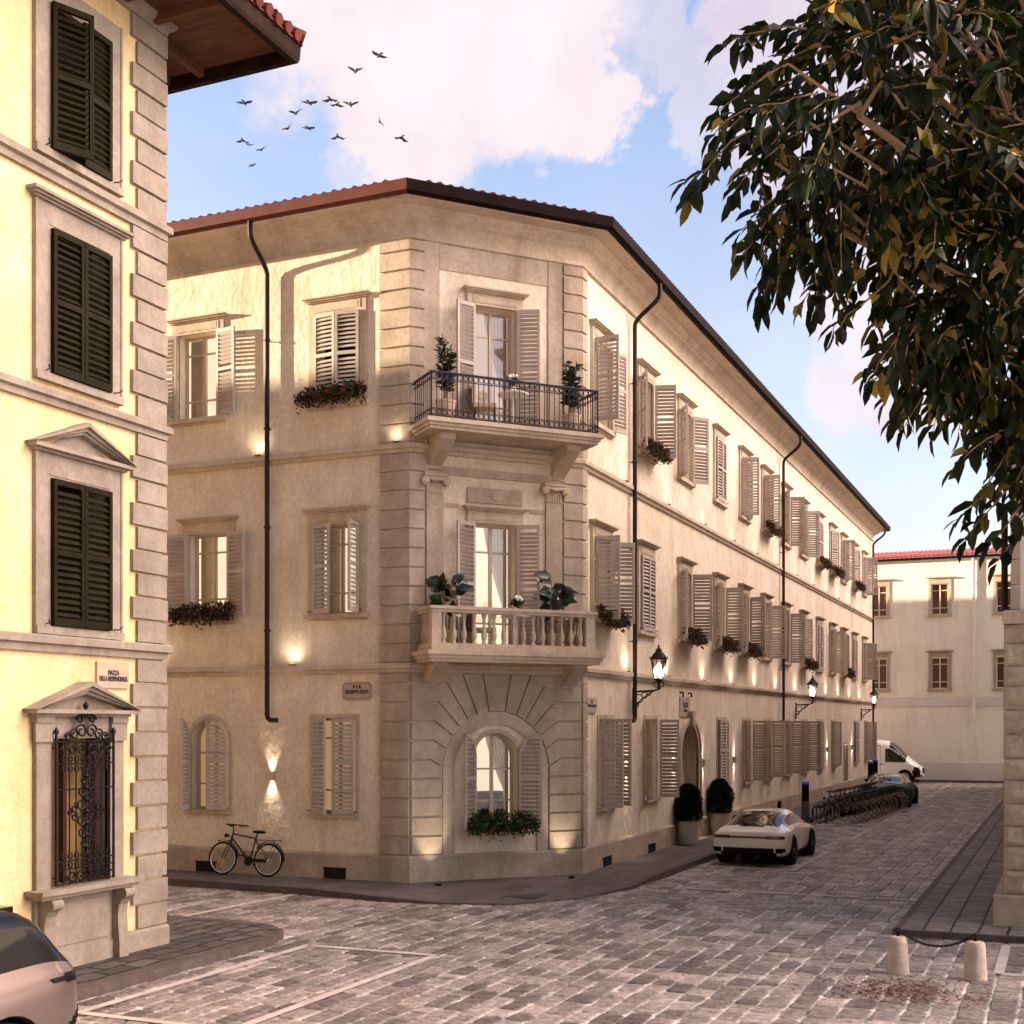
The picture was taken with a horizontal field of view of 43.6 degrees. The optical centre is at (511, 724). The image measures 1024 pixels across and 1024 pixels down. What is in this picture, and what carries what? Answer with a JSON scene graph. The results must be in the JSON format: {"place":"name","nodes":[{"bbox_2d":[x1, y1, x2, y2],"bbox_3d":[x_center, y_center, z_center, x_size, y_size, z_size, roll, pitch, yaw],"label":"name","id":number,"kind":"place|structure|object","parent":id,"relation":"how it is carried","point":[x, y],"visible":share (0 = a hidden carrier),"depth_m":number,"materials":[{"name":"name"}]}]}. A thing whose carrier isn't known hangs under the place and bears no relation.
{"place":"outdoors","nodes":[
{"label":"outdoors","id":0,"kind":"place"},
{"bbox_2d":[73,918,266,984],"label":"pavement","id":1,"kind":"structure","parent":0,"point":[188,937],"depth_m":17.82,"materials":[{"name":"grey stone"}]},
{"bbox_2d":[162,788,859,902],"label":"pavement","id":2,"kind":"structure","parent":0,"point":[612,876],"depth_m":25.01,"materials":[{"name":"grey stone"}]},
{"bbox_2d":[209,823,284,876],"bbox_3d":[-5.387,2.552,25.968,1.790,1.041,0.598,0,-7,22],"label":"bicycle","id":3,"kind":"object","parent":2,"relation":"on","point":[248,860],"visible":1,"depth_m":25.89,"materials":[{"name":"metal"}]},
{"bbox_2d":[673,782,703,844],"bbox_3d":[4.498,2.273,32.665,0.875,1.593,0.892,0,0,23],"label":"topiary planter","id":4,"kind":"object","parent":2,"relation":"on","point":[688,803],"visible":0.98,"depth_m":32.44,"materials":[{"name":"concrete"}]},
{"bbox_2d":[706,778,734,834],"bbox_3d":[5.777,2.283,35.634,0.860,1.575,0.912,0,0,23],"label":"topiary planter","id":5,"kind":"object","parent":2,"relation":"on","point":[720,800],"visible":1,"depth_m":35.42,"materials":[{"name":"concrete"}]},
{"bbox_2d":[76,782,1023,1023],"bbox_3d":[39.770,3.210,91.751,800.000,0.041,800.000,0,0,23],"label":"street","id":6,"kind":"structure","parent":0,"point":[670,950],"depth_m":17.78,"materials":[{"name":"stone"}]},
{"bbox_2d":[0,905,77,1023],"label":"parked suv","id":7,"kind":"object","parent":6,"relation":"on","point":[38,979],"visible":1,"depth_m":10.82,"materials":[{"name":"silver metal"}]},
{"bbox_2d":[0,0,306,966],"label":"yellow house","id":8,"kind":"structure","parent":6,"relation":"on","point":[86,90],"depth_m":16.58,"materials":[{"name":"paint"}]},
{"bbox_2d":[32,0,124,197],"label":"window","id":9,"kind":"structure","parent":8,"relation":"in","point":[77,84],"depth_m":16.23,"materials":[{"name":"black wood"}]},
{"bbox_2d":[25,182,134,405],"bbox_3d":[-5.653,-5.420,16.466,0.510,2.320,1.800,0,0,23],"label":"window","id":10,"kind":"structure","parent":8,"relation":"in","point":[77,296],"depth_m":16.34,"materials":[{"name":"black wood"}]},
{"bbox_2d":[24,422,136,640],"bbox_3d":[-5.639,-2.488,16.460,0.540,2.736,1.840,0,0,23],"label":"window","id":11,"kind":"structure","parent":8,"relation":"in","point":[77,492],"depth_m":16.35,"materials":[{"name":"green wood"}]},
{"bbox_2d":[23,681,143,966],"bbox_3d":[-5.600,1.327,16.443,0.665,3.746,1.920,0,0,23],"label":"window","id":12,"kind":"structure","parent":8,"relation":"in","point":[78,740],"depth_m":16.47,"materials":[{"name":"grey stone"}]},
{"bbox_2d":[95,661,128,688],"bbox_3d":[-5.306,-0.650,17.003,0.040,0.340,0.620,0,0,23],"label":"street sign","id":13,"kind":"object","parent":8,"relation":"attached to","point":[111,675],"visible":1,"depth_m":16.98,"materials":[{"name":"stone"}]},
{"bbox_2d":[77,915,283,1001],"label":"kerb","id":14,"kind":"structure","parent":6,"relation":"on","point":[271,935],"depth_m":16.68,"materials":[{"name":"stone"}]},
{"bbox_2d":[168,800,858,904],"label":"kerb","id":15,"kind":"structure","parent":6,"relation":"on","point":[667,872],"depth_m":24.41,"materials":[{"name":"stone"}]},
{"bbox_2d":[162,177,890,885],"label":"corner building","id":16,"kind":"structure","parent":6,"relation":"on","point":[318,545],"depth_m":26.19,"materials":[{"name":"beige paint"}]},
{"bbox_2d":[162,311,234,427],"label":"window","id":17,"kind":"structure","parent":16,"relation":"in","point":[200,344],"depth_m":26.97,"materials":[{"name":"wood"}]},
{"bbox_2d":[166,600,235,629],"bbox_3d":[-6.414,-2.255,26.439,1.658,0.634,0.495,0,0,23],"label":"flower box","id":18,"kind":"object","parent":16,"relation":"attached to","point":[191,613],"visible":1,"depth_m":26.37,"materials":[{"name":"plant"}]},
{"bbox_2d":[165,514,244,625],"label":"window","id":19,"kind":"structure","parent":16,"relation":"in","point":[208,544],"depth_m":26.89,"materials":[{"name":"wood"}]},
{"bbox_2d":[180,714,233,813],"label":"window","id":20,"kind":"structure","parent":16,"relation":"in","point":[209,759],"depth_m":26.54,"materials":[{"name":"wood"}]},
{"bbox_2d":[293,379,367,413],"bbox_3d":[-3.580,-6.459,25.214,1.671,0.646,0.489,0,0,23],"label":"flower box","id":21,"kind":"object","parent":16,"relation":"attached to","point":[334,394],"visible":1,"depth_m":25.12,"materials":[{"name":"plant"}]},
{"bbox_2d":[306,714,360,818],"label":"window","id":22,"kind":"structure","parent":16,"relation":"in","point":[334,738],"depth_m":25.36,"materials":[{"name":"wood"}]},
{"bbox_2d":[301,289,370,411],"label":"window","id":23,"kind":"structure","parent":16,"relation":"in","point":[338,323],"depth_m":25.36,"materials":[{"name":"wood"}]},
{"bbox_2d":[301,504,370,620],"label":"window","id":24,"kind":"structure","parent":16,"relation":"in","point":[337,535],"depth_m":25.48,"materials":[{"name":"wood"}]},
{"bbox_2d":[342,682,371,699],"bbox_3d":[-3.058,-0.660,25.281,0.660,0.350,0.040,0,0,23],"label":"street sign","id":25,"kind":"object","parent":16,"relation":"attached to","point":[356,690],"visible":1,"depth_m":25.26,"materials":[{"name":"stone"}]},
{"bbox_2d":[432,334,458,417],"bbox_3d":[-1.268,-6.618,24.483,0.545,1.695,0.505,0,0,23],"label":"potted plant","id":26,"kind":"object","parent":16,"relation":"on","point":[449,359],"visible":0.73,"depth_m":24.42,"materials":[{"name":"green plant"}]},
{"bbox_2d":[425,572,474,642],"bbox_3d":[-1.256,-2.175,24.768,0.991,1.551,0.759,0,0,-31],"label":"potted plant","id":27,"kind":"object","parent":16,"relation":"on","point":[438,584],"visible":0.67,"depth_m":24.69,"materials":[{"name":"green plant"}]},
{"bbox_2d":[472,382,495,420],"bbox_3d":[-0.552,-6.210,25.088,0.470,0.881,0.440,0,0,-4],"label":"bistro chair","id":28,"kind":"object","parent":16,"relation":"on","point":[488,407],"visible":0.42,"depth_m":24.88,"materials":[{"name":"metal"}]},
{"bbox_2d":[456,284,539,426],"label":"window","id":29,"kind":"structure","parent":16,"relation":"in","point":[494,331],"depth_m":25.68,"materials":[{"name":"wood"}]},
{"bbox_2d":[456,504,539,644],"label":"window","id":30,"kind":"structure","parent":16,"relation":"in","point":[494,538],"depth_m":25.70,"materials":[{"name":"wood"}]},
{"bbox_2d":[463,809,541,841],"bbox_3d":[-0.192,2.006,25.314,1.660,0.631,0.496,0,0,-25],"label":"flower box","id":31,"kind":"object","parent":16,"relation":"attached to","point":[494,825],"visible":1,"depth_m":25.25,"materials":[{"name":"plant"}]},
{"bbox_2d":[464,729,541,831],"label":"window","id":32,"kind":"structure","parent":16,"relation":"in","point":[496,775],"depth_m":25.78,"materials":[{"name":"wood"}]},
{"bbox_2d":[497,390,528,422],"bbox_3d":[0.022,-6.138,25.215,0.620,0.735,0.620,0,0,23],"label":"bistro table","id":33,"kind":"object","parent":16,"relation":"on","point":[512,397],"visible":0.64,"depth_m":25.18,"materials":[{"name":"white metal"}]},
{"bbox_2d":[532,570,577,645],"bbox_3d":[0.858,-2.231,25.735,0.930,1.662,0.861,0,0,-6],"label":"potted plant","id":34,"kind":"object","parent":16,"relation":"on","point":[565,596],"visible":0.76,"depth_m":25.52,"materials":[{"name":"green plant"}]},
{"bbox_2d":[560,360,582,430],"bbox_3d":[1.179,-6.521,25.613,0.504,1.501,0.552,0,0,23],"label":"potted plant","id":35,"kind":"object","parent":16,"relation":"on","point":[570,377],"visible":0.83,"depth_m":25.55,"materials":[{"name":"green plant"}]},
{"bbox_2d":[589,318,626,438],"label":"window","id":36,"kind":"structure","parent":16,"relation":"in","point":[605,366],"depth_m":27.01,"materials":[{"name":"wood"}]},
{"bbox_2d":[589,518,634,629],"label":"window","id":37,"kind":"structure","parent":16,"relation":"in","point":[605,560],"depth_m":27.03,"materials":[{"name":"wood"}]},
{"bbox_2d":[595,603,632,632],"bbox_3d":[2.172,-2.259,27.415,0.489,0.646,1.671,0,0,23],"label":"flower box","id":38,"kind":"object","parent":16,"relation":"attached to","point":[602,616],"visible":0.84,"depth_m":27.00,"materials":[{"name":"plant"}]},
{"bbox_2d":[596,715,631,811],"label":"window","id":39,"kind":"structure","parent":16,"relation":"in","point":[607,784],"depth_m":27.33,"materials":[{"name":"wood"}]},
{"bbox_2d":[637,539,661,638],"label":"window","id":40,"kind":"structure","parent":16,"relation":"in","point":[646,561],"depth_m":30.26,"materials":[{"name":"wood"}]},
{"bbox_2d":[632,644,667,713],"bbox_3d":[3.177,-1.035,29.413,0.835,1.610,0.450,0,0,23],"label":"street lamp","id":41,"kind":"object","parent":16,"relation":"attached to","point":[658,654],"visible":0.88,"depth_m":29.31,"materials":[{"name":"black metal"}]},
{"bbox_2d":[639,436,673,464],"bbox_3d":[3.440,-6.455,30.334,0.495,0.634,1.658,0,0,23],"label":"flower box","id":42,"kind":"object","parent":16,"relation":"attached to","point":[655,450],"visible":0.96,"depth_m":30.10,"materials":[{"name":"stone"}]},
{"bbox_2d":[637,358,675,465],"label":"window","id":43,"kind":"structure","parent":16,"relation":"in","point":[647,394],"depth_m":30.82,"materials":[{"name":"wood"}]},
{"bbox_2d":[643,716,678,802],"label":"window","id":44,"kind":"structure","parent":16,"relation":"in","point":[650,723],"depth_m":31.17,"materials":[{"name":"wood"}]},
{"bbox_2d":[679,692,691,716],"bbox_3d":[4.558,-0.523,33.501,0.118,0.647,0.920,0,0,23],"label":"plaque","id":45,"kind":"object","parent":16,"relation":"attached to","point":[684,705],"depth_m":33.42,"materials":[{"name":"stone"}]},
{"bbox_2d":[676,392,708,489],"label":"window","id":46,"kind":"structure","parent":16,"relation":"in","point":[687,429],"depth_m":34.02,"materials":[{"name":"wood"}]},
{"bbox_2d":[679,711,707,840],"bbox_3d":[4.628,1.425,33.961,0.680,3.550,2.080,0,0,23],"label":"door","id":47,"kind":"structure","parent":16,"relation":"in","point":[690,744],"depth_m":34.71,"materials":[{"name":"stone"}]},
{"bbox_2d":[676,556,711,646],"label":"window","id":48,"kind":"structure","parent":16,"relation":"in","point":[687,591],"depth_m":33.94,"materials":[{"name":"wood"}]},
{"bbox_2d":[680,625,709,648],"bbox_3d":[4.785,-2.259,33.443,0.489,0.646,1.671,0,0,23],"label":"flower box","id":49,"kind":"object","parent":16,"relation":"attached to","point":[696,637],"visible":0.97,"depth_m":33.17,"materials":[{"name":"stone"}]},
{"bbox_2d":[712,423,730,509],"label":"window","id":50,"kind":"structure","parent":16,"relation":"in","point":[719,498],"depth_m":36.65,"materials":[{"name":"wood"}]},
{"bbox_2d":[716,717,731,783],"bbox_3d":[6.004,0.828,37.179,0.486,2.065,1.200,0,0,23],"label":"window","id":51,"kind":"structure","parent":16,"relation":"in","point":[722,724],"depth_m":37.04,"materials":[{"name":"wood"}]},
{"bbox_2d":[715,635,740,656],"bbox_3d":[6.224,-2.255,36.757,0.495,0.634,1.658,0,0,23],"label":"flower box","id":52,"kind":"object","parent":16,"relation":"attached to","point":[728,646],"visible":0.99,"depth_m":36.46,"materials":[{"name":"plant"}]},
{"bbox_2d":[712,572,743,653],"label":"window","id":53,"kind":"structure","parent":16,"relation":"in","point":[721,595],"depth_m":37.19,"materials":[{"name":"wood"}]},
{"bbox_2d":[738,445,758,524],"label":"window","id":54,"kind":"structure","parent":16,"relation":"in","point":[746,475],"depth_m":39.20,"materials":[{"name":"wood"}]},
{"bbox_2d":[738,583,765,658],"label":"window","id":55,"kind":"structure","parent":16,"relation":"in","point":[748,637],"depth_m":39.93,"materials":[{"name":"wood"}]},
{"bbox_2d":[741,642,763,660],"bbox_3d":[7.449,-2.259,39.590,0.489,0.646,1.671,0,0,23],"label":"flower box","id":56,"kind":"object","parent":16,"relation":"attached to","point":[753,651],"visible":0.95,"depth_m":39.21,"materials":[{"name":"plant"}]},
{"bbox_2d":[742,718,767,784],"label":"window","id":57,"kind":"structure","parent":16,"relation":"in","point":[746,722],"depth_m":40.38,"materials":[{"name":"wood"}]},
{"bbox_2d":[760,464,779,537],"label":"window","id":58,"kind":"structure","parent":16,"relation":"in","point":[767,482],"depth_m":42.00,"materials":[{"name":"wood"}]},
{"bbox_2d":[760,592,785,662],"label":"window","id":59,"kind":"structure","parent":16,"relation":"in","point":[768,657],"depth_m":42.83,"materials":[{"name":"wood"}]},
{"bbox_2d":[763,520,783,538],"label":"flower box","id":60,"kind":"object","parent":16,"relation":"attached to","point":[769,527],"visible":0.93,"depth_m":42.00,"materials":[{"name":"plant"}]},
{"bbox_2d":[763,718,783,780],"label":"window","id":61,"kind":"structure","parent":16,"relation":"in","point":[771,744],"depth_m":42.99,"materials":[{"name":"wood"}]},
{"bbox_2d":[781,481,804,550],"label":"window","id":62,"kind":"structure","parent":16,"relation":"in","point":[789,542],"depth_m":45.99,"materials":[{"name":"wood"}]},
{"bbox_2d":[781,601,804,666],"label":"window","id":63,"kind":"structure","parent":16,"relation":"in","point":[789,660],"depth_m":45.95,"materials":[{"name":"wood"}]},
{"bbox_2d":[784,718,805,776],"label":"window","id":64,"kind":"structure","parent":16,"relation":"in","point":[789,766],"depth_m":46.14,"materials":[{"name":"wood"}]},
{"bbox_2d":[799,609,812,669],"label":"window","id":65,"kind":"structure","parent":16,"relation":"in","point":[808,622],"depth_m":48.30,"materials":[{"name":"wood"}]},
{"bbox_2d":[795,675,817,718],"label":"street lamp","id":66,"kind":"object","parent":16,"relation":"attached to","point":[813,682],"visible":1,"depth_m":47.09,"materials":[{"name":"black metal"}]},
{"bbox_2d":[799,498,819,560],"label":"window","id":67,"kind":"structure","parent":16,"relation":"in","point":[804,551],"depth_m":49.07,"materials":[{"name":"wood"}]},
{"bbox_2d":[801,719,821,773],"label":"window","id":68,"kind":"structure","parent":16,"relation":"in","point":[818,758],"depth_m":49.18,"materials":[{"name":"wood"}]},
{"bbox_2d":[815,616,825,673],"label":"window","id":69,"kind":"structure","parent":16,"relation":"in","point":[819,620],"depth_m":51.45,"materials":[{"name":"wood"}]},
{"bbox_2d":[816,511,825,570],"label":"window","id":70,"kind":"structure","parent":16,"relation":"in","point":[822,515],"depth_m":51.72,"materials":[{"name":"wood"}]},
{"bbox_2d":[829,522,839,578],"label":"window","id":71,"kind":"structure","parent":16,"relation":"in","point":[835,557],"depth_m":54.25,"materials":[{"name":"wood"}]},
{"bbox_2d":[831,719,841,767],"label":"window","id":72,"kind":"structure","parent":16,"relation":"in","point":[836,729],"depth_m":54.61,"materials":[{"name":"wood"}]},
{"bbox_2d":[829,622,844,675],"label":"window","id":73,"kind":"structure","parent":16,"relation":"in","point":[836,638],"depth_m":54.25,"materials":[{"name":"wood"}]},
{"bbox_2d":[840,627,849,678],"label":"window","id":74,"kind":"structure","parent":16,"relation":"in","point":[845,629],"depth_m":56.71,"materials":[{"name":"wood"}]},
{"bbox_2d":[840,532,854,585],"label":"window","id":75,"kind":"structure","parent":16,"relation":"in","point":[846,551],"depth_m":56.78,"materials":[{"name":"wood"}]},
{"bbox_2d":[843,742,851,792],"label":"door","id":76,"kind":"structure","parent":16,"relation":"in","point":[845,744],"depth_m":58.44,"materials":[{"name":"wood"}]},
{"bbox_2d":[852,632,859,680],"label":"window","id":77,"kind":"structure","parent":16,"relation":"in","point":[854,634],"depth_m":60.17,"materials":[{"name":"wood"}]},
{"bbox_2d":[852,541,860,591],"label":"window","id":78,"kind":"structure","parent":16,"relation":"in","point":[857,552],"depth_m":60.04,"materials":[{"name":"wood"}]},
{"bbox_2d":[854,720,859,763],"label":"window","id":79,"kind":"structure","parent":16,"relation":"in","point":[856,724],"depth_m":60.59,"materials":[{"name":"wood"}]},
{"bbox_2d":[862,636,876,682],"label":"window","id":80,"kind":"structure","parent":16,"relation":"in","point":[868,649],"depth_m":62.69,"materials":[{"name":"wood"}]},
{"bbox_2d":[862,550,877,597],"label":"window","id":81,"kind":"structure","parent":16,"relation":"in","point":[868,565],"depth_m":62.75,"materials":[{"name":"wood"}]},
{"bbox_2d":[864,720,876,761],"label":"window","id":82,"kind":"structure","parent":16,"relation":"in","point":[872,742],"depth_m":63.39,"materials":[{"name":"wood"}]},
{"bbox_2d":[78,783,1023,1023],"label":"road marking","id":83,"kind":"object","parent":6,"relation":"on","point":[1002,960],"visible":0.87,"depth_m":16.72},
{"bbox_2d":[713,807,814,864],"bbox_3d":[6.139,2.609,30.683,1.981,1.230,4.244,0,0,23],"label":"sports coupe","id":84,"kind":"object","parent":6,"relation":"on","point":[784,836],"visible":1,"depth_m":29.05,"materials":[{"name":"white paint"}]},
{"bbox_2d":[801,782,808,822],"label":"station post","id":85,"kind":"object","parent":6,"relation":"on","point":[805,803],"visible":0.93,"depth_m":41.09,"materials":[{"name":"grey metal"}]},
{"bbox_2d":[813,790,868,823],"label":"bicycle","id":86,"kind":"object","parent":6,"relation":"on","point":[843,813],"visible":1,"depth_m":41.31,"materials":[{"name":"black metal"}]},
{"bbox_2d":[664,0,1023,585],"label":"street tree","id":87,"kind":"object","parent":6,"relation":"on","point":[923,197],"visible":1,"depth_m":5.93,"materials":[{"name":"green plant"}]},
{"bbox_2d":[819,789,874,821],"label":"bicycle","id":88,"kind":"object","parent":6,"relation":"on","point":[859,812],"visible":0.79,"depth_m":41.94,"materials":[{"name":"black metal"}]},
{"bbox_2d":[823,788,878,819],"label":"bicycle","id":89,"kind":"object","parent":6,"relation":"on","point":[866,800],"visible":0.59,"depth_m":42.60,"materials":[{"name":"black metal"}]},
{"bbox_2d":[829,788,882,818],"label":"bicycle","id":90,"kind":"object","parent":6,"relation":"on","point":[873,799],"visible":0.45,"depth_m":43.24,"materials":[{"name":"black metal"}]},
{"bbox_2d":[833,786,886,816],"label":"bicycle","id":91,"kind":"object","parent":6,"relation":"on","point":[885,807],"visible":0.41,"depth_m":43.84,"materials":[{"name":"black metal"}]},
{"bbox_2d":[859,773,918,807],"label":"sports coupe","id":92,"kind":"object","parent":6,"relation":"on","point":[905,784],"visible":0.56,"depth_m":49.48,"materials":[{"name":"black paint"}]},
{"bbox_2d":[776,969,1016,1011],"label":"fallen petals","id":93,"kind":"object","parent":6,"relation":"on","point":[897,990],"visible":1,"depth_m":15.28,"materials":[{"name":"red plant"}]},
{"bbox_2d":[886,927,909,975],"bbox_3d":[4.956,2.903,16.438,0.290,0.595,0.287,0,0,6],"label":"stone bollard","id":94,"kind":"object","parent":6,"relation":"on","point":[897,961],"visible":1,"depth_m":16.33,"materials":[{"name":"beige stone"}]},
{"bbox_2d":[899,930,974,947],"bbox_3d":[5.383,2.733,16.239,0.928,0.202,0.039,0,0,23],"label":"chain","id":95,"kind":"object","parent":94,"relation":"hanging from","point":[937,946],"visible":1,"depth_m":16.23,"materials":[{"name":"black metal"}]},
{"bbox_2d":[877,740,924,781],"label":"delivery van","id":96,"kind":"object","parent":6,"relation":"on","point":[892,757],"visible":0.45,"depth_m":69.00,"materials":[{"name":"white paint"}]},
{"bbox_2d":[892,800,1023,943],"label":"kerb","id":97,"kind":"structure","parent":6,"relation":"on","point":[944,935],"depth_m":19.21,"materials":[{"name":"stone"}]},
{"bbox_2d":[913,780,1002,783],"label":"kerb","id":98,"kind":"structure","parent":6,"relation":"on","point":[954,781],"depth_m":70.20,"materials":[{"name":"stone"}]},
{"bbox_2d":[963,932,987,980],"bbox_3d":[5.807,2.903,16.044,0.287,0.595,0.290,0,0,16],"label":"stone bollard","id":99,"kind":"object","parent":6,"relation":"on","point":[975,965],"visible":1,"depth_m":15.94,"materials":[{"name":"beige stone"}]},
{"bbox_2d":[966,39,1023,926],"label":"stone house","id":100,"kind":"structure","parent":6,"relation":"on","point":[1008,902],"depth_m":19.76,"materials":[{"name":"beige stone"}]},
{"bbox_2d":[164,0,1010,658],"label":"sky","id":101,"kind":"structure","parent":0,"point":[599,106],"materials":[{"name":"blue"}]},
{"bbox_2d":[874,547,1010,780],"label":"house","id":102,"kind":"structure","parent":0,"point":[938,687],"depth_m":71.38,"materials":[{"name":"beige paint"}]},
{"bbox_2d":[874,578,891,618],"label":"window","id":103,"kind":"structure","parent":102,"relation":"in","point":[881,601],"depth_m":72.75,"materials":[{"name":"stone"}]},
{"bbox_2d":[874,651,891,691],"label":"window","id":104,"kind":"structure","parent":102,"relation":"in","point":[882,684],"depth_m":72.74,"materials":[{"name":"stone"}]},
{"bbox_2d":[926,576,953,616],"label":"window","id":105,"kind":"structure","parent":102,"relation":"in","point":[939,595],"depth_m":71.49,"materials":[{"name":"stone"}]},
{"bbox_2d":[926,650,953,690],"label":"window","id":106,"kind":"structure","parent":102,"relation":"in","point":[939,661],"depth_m":71.49,"materials":[{"name":"stone"}]},
{"bbox_2d":[990,649,1003,690],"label":"window","id":107,"kind":"structure","parent":102,"relation":"in","point":[998,654],"depth_m":70.24,"materials":[{"name":"stone"}]},
{"bbox_2d":[992,573,1010,614],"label":"window","id":108,"kind":"structure","parent":102,"relation":"in","point":[997,610],"depth_m":70.22,"materials":[{"name":"stone"}]},
{"bbox_2d":[901,802,1023,935],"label":"pavement","id":109,"kind":"structure","parent":0,"point":[959,898],"depth_m":23.44,"materials":[{"name":"grey stone"}]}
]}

